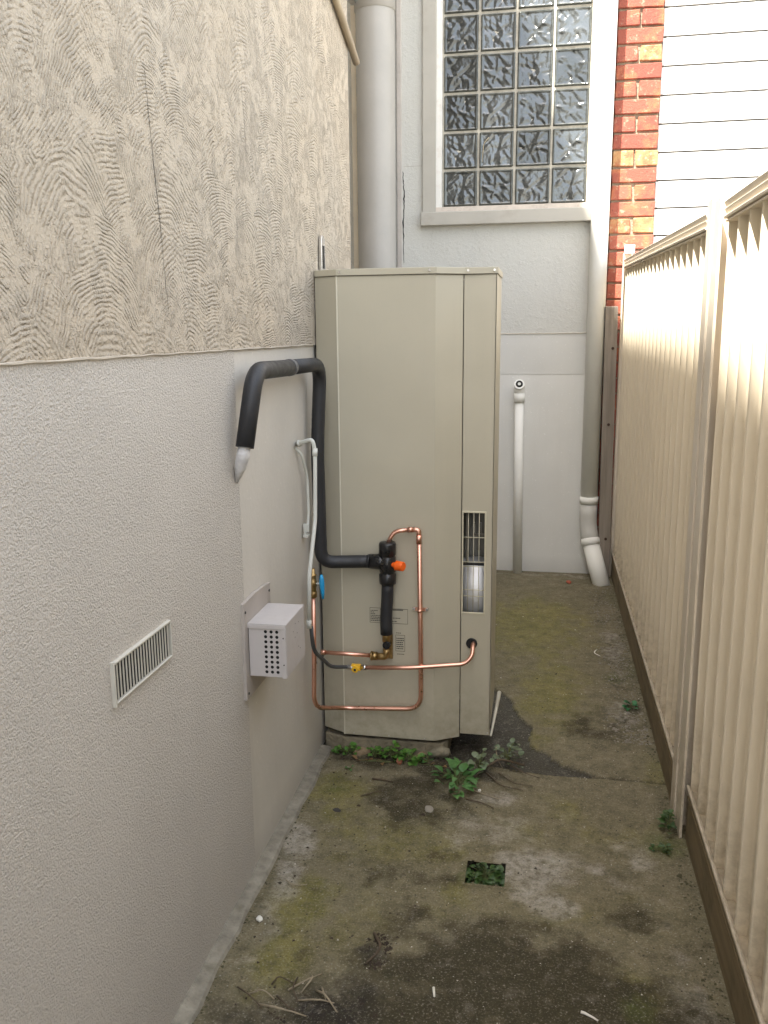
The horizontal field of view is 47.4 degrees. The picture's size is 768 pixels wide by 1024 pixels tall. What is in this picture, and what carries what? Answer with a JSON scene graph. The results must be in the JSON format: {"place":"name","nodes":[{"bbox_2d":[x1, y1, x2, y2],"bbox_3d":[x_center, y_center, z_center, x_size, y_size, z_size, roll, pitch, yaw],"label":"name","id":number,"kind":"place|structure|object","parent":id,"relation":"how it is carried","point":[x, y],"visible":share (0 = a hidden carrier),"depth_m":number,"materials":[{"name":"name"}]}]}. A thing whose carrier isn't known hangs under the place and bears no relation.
{"place":"outdoors","nodes":[
{"label":"outdoors","id":0,"kind":"place"},
{"bbox_2d":[193,570,735,1023],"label":"path","id":1,"kind":"structure","parent":0,"point":[486,922],"depth_m":2.28,"materials":[{"name":"concrete"}]},
{"bbox_2d":[237,986,261,1008],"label":"twig","id":2,"kind":"object","parent":1,"relation":"on","point":[241,989],"visible":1,"depth_m":1.87,"materials":[{"name":"brown wood"}]},
{"bbox_2d":[171,744,332,1023],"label":"footing strip","id":3,"kind":"object","parent":1,"relation":"on","point":[192,1004],"visible":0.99,"depth_m":2.20,"materials":[{"name":"concrete"}]},
{"bbox_2d":[256,915,262,921],"bbox_3d":[-0.303,0.988,2.124,0.015,0.013,0.019,-10,15,-37],"label":"white pebble","id":4,"kind":"object","parent":1,"relation":"on","point":[259,918],"visible":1,"depth_m":2.12,"materials":[{"name":"white stone"}]},
{"bbox_2d":[249,989,274,999],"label":"twig","id":5,"kind":"object","parent":1,"relation":"on","point":[252,992],"visible":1,"depth_m":1.88,"materials":[{"name":"brown wood"}]},
{"bbox_2d":[257,1003,305,1016],"bbox_3d":[-0.216,1.040,1.829,0.114,0.021,0.018,3,12,19],"label":"twig","id":6,"kind":"object","parent":1,"relation":"on","point":[270,1006],"visible":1,"depth_m":1.82,"materials":[{"name":"brown wood"}]},
{"bbox_2d":[271,976,292,984],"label":"twig","id":7,"kind":"object","parent":1,"relation":"on","point":[280,977],"visible":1,"depth_m":1.92,"materials":[{"name":"brown wood"}]},
{"bbox_2d":[276,995,296,1011],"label":"twig","id":8,"kind":"object","parent":1,"relation":"on","point":[279,998],"visible":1,"depth_m":1.85,"materials":[{"name":"brown wood"}]},
{"bbox_2d":[293,977,297,1001],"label":"twig","id":9,"kind":"object","parent":1,"relation":"on","point":[293,987],"visible":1,"depth_m":1.89,"materials":[{"name":"brown wood"}]},
{"bbox_2d":[288,973,321,990],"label":"twig","id":10,"kind":"object","parent":1,"relation":"on","point":[296,985],"visible":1,"depth_m":1.90,"materials":[{"name":"brown wood"}]},
{"bbox_2d":[301,974,312,993],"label":"twig","id":11,"kind":"object","parent":1,"relation":"on","point":[311,978],"visible":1,"depth_m":1.89,"materials":[{"name":"wood"}]},
{"bbox_2d":[298,998,333,1002],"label":"twig","id":12,"kind":"object","parent":1,"relation":"on","point":[312,999],"visible":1,"depth_m":1.85,"materials":[{"name":"brown wood"}]},
{"bbox_2d":[315,989,337,1011],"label":"twig","id":13,"kind":"object","parent":1,"relation":"on","point":[321,992],"visible":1,"depth_m":1.85,"materials":[{"name":"brown wood"}]},
{"bbox_2d":[219,750,453,1023],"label":"soil litter","id":14,"kind":"object","parent":1,"relation":"on","point":[386,949],"visible":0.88,"depth_m":2.04,"materials":[{"name":"brown soil"}]},
{"bbox_2d":[331,742,360,754],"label":"green weed","id":15,"kind":"object","parent":1,"relation":"on","point":[345,750],"visible":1,"depth_m":2.95,"materials":[{"name":"green plant"}]},
{"bbox_2d":[353,747,369,755],"bbox_3d":[-0.075,0.812,2.957,0.058,0.034,0.022,-3,12,-10],"label":"broken brick","id":16,"kind":"object","parent":1,"relation":"on","point":[362,751],"visible":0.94,"depth_m":2.95,"materials":[{"name":"beige stone"}]},
{"bbox_2d":[366,932,380,963],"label":"twig","id":17,"kind":"object","parent":1,"relation":"on","point":[379,943],"visible":1,"depth_m":2.02,"materials":[{"name":"wood"}]},
{"bbox_2d":[366,745,383,757],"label":"green weed","id":18,"kind":"object","parent":1,"relation":"on","point":[373,751],"visible":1,"depth_m":2.93,"materials":[{"name":"green plant"}]},
{"bbox_2d":[372,778,392,782],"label":"twig","id":19,"kind":"object","parent":1,"relation":"on","point":[381,779],"visible":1,"depth_m":2.78,"materials":[{"name":"brown wood"}]},
{"bbox_2d":[326,699,459,759],"bbox_3d":[0.052,0.750,3.193,0.438,0.064,0.530,2,12,10],"label":"concrete pad","id":20,"kind":"object","parent":1,"relation":"on","point":[440,749],"visible":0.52,"depth_m":2.96,"materials":[{"name":"grey concrete"}]},
{"bbox_2d":[314,267,502,740],"bbox_3d":[0.101,-0.018,2.921,0.589,1.521,0.331,2,12,10],"label":"hot water cabinet","id":21,"kind":"object","parent":20,"relation":"on","point":[409,357],"visible":0.84,"depth_m":2.77,"materials":[{"name":"metal"}]},
{"bbox_2d":[319,235,325,269],"bbox_3d":[-0.196,-0.819,2.779,0.010,0.116,0.048,2,12,10],"label":"metal strap","id":22,"kind":"object","parent":21,"relation":"attached to","point":[322,266],"visible":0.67,"depth_m":2.76,"materials":[{"name":"metal"}]},
{"bbox_2d":[311,527,428,710],"bbox_3d":[-0.054,0.357,2.816,0.389,0.631,0.116,-4,12,-15],"label":"copper pipe loop","id":23,"kind":"object","parent":21,"relation":"attached to","point":[419,609],"visible":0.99,"depth_m":2.78,"materials":[{"name":"metal"}]},
{"bbox_2d":[367,541,405,660],"bbox_3d":[0.010,0.291,2.802,0.130,0.400,0.060,4,12,19],"label":"tempering valve","id":24,"kind":"object","parent":21,"relation":"attached to","point":[385,563],"visible":1,"depth_m":2.77,"materials":[{"name":"black plastic"}]},
{"bbox_2d":[320,649,369,656],"bbox_3d":[-0.124,0.464,2.868,0.169,0.018,0.017,2,12,10],"label":"short copper pipe","id":25,"kind":"object","parent":24,"relation":"attached to","point":[341,653],"visible":1,"depth_m":2.87,"materials":[{"name":"brown metal"}]},
{"bbox_2d":[309,626,474,672],"bbox_3d":[0.016,0.413,2.804,0.586,0.235,0.195,-5,13,-22],"label":"gas line","id":26,"kind":"object","parent":21,"relation":"attached to","point":[354,668],"visible":1,"depth_m":2.83,"materials":[{"name":"orange metal"}]},
{"bbox_2d":[379,740,408,760],"bbox_3d":[0.034,0.795,2.919,0.091,0.064,0.081,-6,13,-25],"label":"green weed","id":27,"kind":"object","parent":1,"relation":"on","point":[391,754],"visible":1,"depth_m":2.92,"materials":[{"name":"green plant"}]},
{"bbox_2d":[352,755,446,767],"bbox_3d":[0.048,0.827,2.891,0.320,0.013,0.054,1,12,6],"label":"moss","id":28,"kind":"object","parent":1,"relation":"on","point":[374,760],"visible":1,"depth_m":2.90,"materials":[{"name":"green plant"}]},
{"bbox_2d":[397,748,424,765],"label":"green weed","id":29,"kind":"object","parent":1,"relation":"on","point":[413,760],"visible":0.99,"depth_m":2.89,"materials":[{"name":"green plant"}]},
{"bbox_2d":[419,752,433,762],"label":"green weed","id":30,"kind":"object","parent":1,"relation":"on","point":[427,756],"visible":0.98,"depth_m":2.89,"materials":[{"name":"green plant"}]},
{"bbox_2d":[425,805,433,812],"bbox_3d":[0.136,0.888,2.616,0.026,0.008,0.041,-1,12,-3],"label":"flat pebble","id":31,"kind":"object","parent":1,"relation":"on","point":[429,808],"visible":1,"depth_m":2.61,"materials":[{"name":"grey stone"}]},
{"bbox_2d":[431,757,484,798],"bbox_3d":[0.233,0.829,2.739,0.166,0.068,0.192,9,15,39],"label":"leafy weed","id":32,"kind":"object","parent":1,"relation":"on","point":[454,763],"visible":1,"depth_m":2.75,"materials":[{"name":"green plant"}]},
{"bbox_2d":[192,579,733,1023],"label":"edge crumbs","id":33,"kind":"object","parent":1,"relation":"on","point":[695,918],"visible":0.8,"depth_m":2.20,"materials":[{"name":"brown soil"}]},
{"bbox_2d":[464,748,493,773],"bbox_3d":[0.306,0.807,2.845,0.088,0.066,0.118,11,16,43],"label":"leafy weed","id":34,"kind":"object","parent":1,"relation":"on","point":[479,757],"visible":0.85,"depth_m":2.85,"materials":[{"name":"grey plant"}]},
{"bbox_2d":[466,798,493,808],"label":"twig","id":35,"kind":"object","parent":1,"relation":"on","point":[479,802],"visible":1,"depth_m":2.64,"materials":[{"name":"brown wood"}]},
{"bbox_2d":[247,591,722,1019],"bbox_3d":[0.444,0.740,3.314,1.059,0.005,3.549,2,12,10],"label":"dark grit","id":36,"kind":"object","parent":1,"relation":"on","point":[476,851],"visible":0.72,"depth_m":2.32,"materials":[{"name":"black gravel"}]},
{"bbox_2d":[465,861,505,885],"bbox_3d":[0.271,0.990,2.314,0.112,0.071,0.110,2,12,10],"label":"drain hole","id":37,"kind":"object","parent":1,"relation":"in","point":[475,863],"visible":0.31,"depth_m":2.37,"materials":[{"name":"plant"}]},
{"bbox_2d":[465,862,504,886],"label":"weeds","id":38,"kind":"object","parent":37,"relation":"in","point":[492,874],"visible":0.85,"depth_m":2.31,"materials":[{"name":"green plant"}]},
{"bbox_2d":[265,584,705,1023],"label":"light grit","id":39,"kind":"object","parent":1,"relation":"on","point":[526,871],"visible":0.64,"depth_m":2.34,"materials":[{"name":"grey gravel"}]},
{"bbox_2d":[472,759,524,782],"bbox_3d":[0.356,0.825,2.820,0.212,0.024,0.051,-7,13,-29],"label":"woody stem","id":40,"kind":"object","parent":1,"relation":"on","point":[506,760],"visible":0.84,"depth_m":2.85,"materials":[{"name":"brown wood"}]},
{"bbox_2d":[486,772,521,789],"bbox_3d":[0.370,0.851,2.753,0.028,0.008,0.148,-12,16,-43],"label":"twig","id":41,"kind":"object","parent":1,"relation":"on","point":[500,784],"visible":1,"depth_m":2.75,"materials":[{"name":"brown wood"}]},
{"bbox_2d":[492,738,523,767],"bbox_3d":[0.411,0.789,2.899,0.105,0.078,0.127,2,12,10],"label":"leafy weed","id":42,"kind":"object","parent":1,"relation":"on","point":[510,748],"visible":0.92,"depth_m":2.89,"materials":[{"name":"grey plant"}]},
{"bbox_2d":[498,773,530,785],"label":"twig","id":43,"kind":"object","parent":1,"relation":"on","point":[511,781],"visible":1,"depth_m":2.76,"materials":[{"name":"brown wood"}]},
{"bbox_2d":[513,379,524,573],"bbox_3d":[0.773,-0.195,5.046,0.068,1.132,0.077,2,12,10],"label":"waste pipe","id":44,"kind":"object","parent":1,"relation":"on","point":[519,393],"visible":1,"depth_m":5.03,"materials":[{"name":"white plastic"}]},
{"bbox_2d":[506,762,538,777],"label":"twig","id":45,"kind":"object","parent":1,"relation":"on","point":[520,770],"visible":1,"depth_m":2.82,"materials":[{"name":"brown wood"}]},
{"bbox_2d":[581,1010,597,1020],"bbox_3d":[0.427,1.045,1.815,0.039,0.006,0.007,8,15,36],"label":"white stick","id":46,"kind":"object","parent":1,"relation":"on","point":[587,1014],"visible":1,"depth_m":1.82,"materials":[{"name":"white wood"}]},
{"bbox_2d":[598,306,617,577],"bbox_3d":[1.247,-0.368,4.888,0.082,1.525,0.049,2,12,10],"label":"timber post","id":47,"kind":"object","parent":1,"relation":"on","point":[608,404],"visible":0.81,"depth_m":4.85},
{"bbox_2d":[590,588,651,744],"bbox_3d":[1.014,0.606,3.931,0.164,0.008,1.903,2,12,10],"label":"rubble grit","id":48,"kind":"object","parent":1,"relation":"on","point":[640,713],"visible":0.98,"depth_m":3.41,"materials":[{"name":"gravel"}]},
{"bbox_2d":[622,700,637,710],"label":"weed","id":49,"kind":"object","parent":1,"relation":"on","point":[634,702],"visible":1,"depth_m":3.29,"materials":[{"name":"green plant"}]},
{"bbox_2d":[648,842,671,854],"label":"moss clump","id":50,"kind":"object","parent":1,"relation":"on","point":[662,847],"visible":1,"depth_m":2.40,"materials":[{"name":"green plant"}]},
{"bbox_2d":[657,809,676,833],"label":"weed","id":51,"kind":"object","parent":1,"relation":"on","point":[666,815],"visible":0.98,"depth_m":2.50,"materials":[{"name":"green plant"}]},
{"bbox_2d":[652,0,767,242],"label":"weatherboard house","id":52,"kind":"structure","parent":0,"point":[712,128],"depth_m":4.57,"materials":[{"name":"white wood"}]},
{"label":"ground","id":53,"kind":"structure","parent":0,"visible":0},
{"bbox_2d":[0,0,350,1023],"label":"rendered house wall","id":54,"kind":"structure","parent":53,"relation":"on","point":[174,190],"depth_m":1.62,"materials":[{"name":"paint"}]},
{"bbox_2d":[110,620,172,707],"bbox_3d":[-0.445,0.274,1.617,0.010,0.083,0.238,2,12,10],"label":"wall vent","id":55,"kind":"object","parent":54,"relation":"attached to","point":[136,665],"depth_m":1.60,"materials":[{"name":"metal"}]},
{"bbox_2d":[241,582,304,700],"bbox_3d":[-0.280,0.328,2.262,0.109,0.255,0.217,2,12,10],"label":"flue terminal","id":56,"kind":"object","parent":54,"relation":"attached to","point":[273,639],"visible":1,"depth_m":2.19,"materials":[{"name":"paint"}]},
{"bbox_2d":[234,358,366,567],"bbox_3d":[-0.250,-0.085,2.421,0.176,0.672,0.765,4,12,21],"label":"insulated hot pipe","id":57,"kind":"object","parent":54,"relation":"attached to","point":[258,373],"visible":0.98,"depth_m":2.54,"materials":[{"name":"black plastic"}]},
{"bbox_2d":[295,447,309,537],"bbox_3d":[-0.244,-0.060,2.651,0.021,0.285,0.075,4,12,20],"label":"white cable","id":58,"kind":"object","parent":54,"relation":"attached to","point":[306,527],"visible":1,"depth_m":2.68,"materials":[{"name":"white plastic"}]},
{"bbox_2d":[296,438,316,628],"bbox_3d":[-0.219,0.058,2.589,0.054,0.556,0.142,-3,12,-13],"label":"white drain pipe","id":59,"kind":"object","parent":54,"relation":"attached to","point":[299,443],"visible":1,"depth_m":2.56,"materials":[{"name":"white plastic"}]},
{"bbox_2d":[332,0,359,65],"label":"wall brace","id":60,"kind":"object","parent":54,"relation":"attached to","point":[338,8],"depth_m":2.99,"materials":[{"name":"brown paint"}]},
{"bbox_2d":[354,0,395,268],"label":"wide flue pipe","id":61,"kind":"object","parent":53,"relation":"on","point":[375,67],"visible":0.39,"depth_m":4.64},
{"bbox_2d":[347,0,590,573],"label":"back wall","id":62,"kind":"structure","parent":53,"relation":"on","point":[544,267],"depth_m":4.91,"materials":[{"name":"paint"}]},
{"bbox_2d":[350,5,358,268],"bbox_3d":[-0.155,-1.923,4.876,0.032,3.600,0.050,2,12,10],"label":"timber batten","id":63,"kind":"object","parent":62,"relation":"attached to","point":[354,148],"visible":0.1,"depth_m":4.83,"materials":[{"name":"wood"}]},
{"bbox_2d":[421,0,598,226],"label":"glass block window","id":64,"kind":"structure","parent":62,"relation":"attached to","point":[514,81],"depth_m":4.72,"materials":[{"name":"glass"}]},
{"bbox_2d":[580,0,617,586],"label":"downpipe","id":65,"kind":"object","parent":62,"relation":"attached to","point":[603,123],"visible":0.97,"depth_m":4.71,"materials":[{"name":"plastic"}]},
{"bbox_2d":[597,0,664,528],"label":"brick pier","id":66,"kind":"structure","parent":53,"relation":"on","point":[638,66],"depth_m":4.64,"materials":[{"name":"red brick"}]},
{"bbox_2d":[609,170,767,1023],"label":"steel fence","id":67,"kind":"object","parent":53,"relation":"on","point":[688,568],"visible":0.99,"depth_m":2.25,"materials":[{"name":"beige metal"}]}
]}

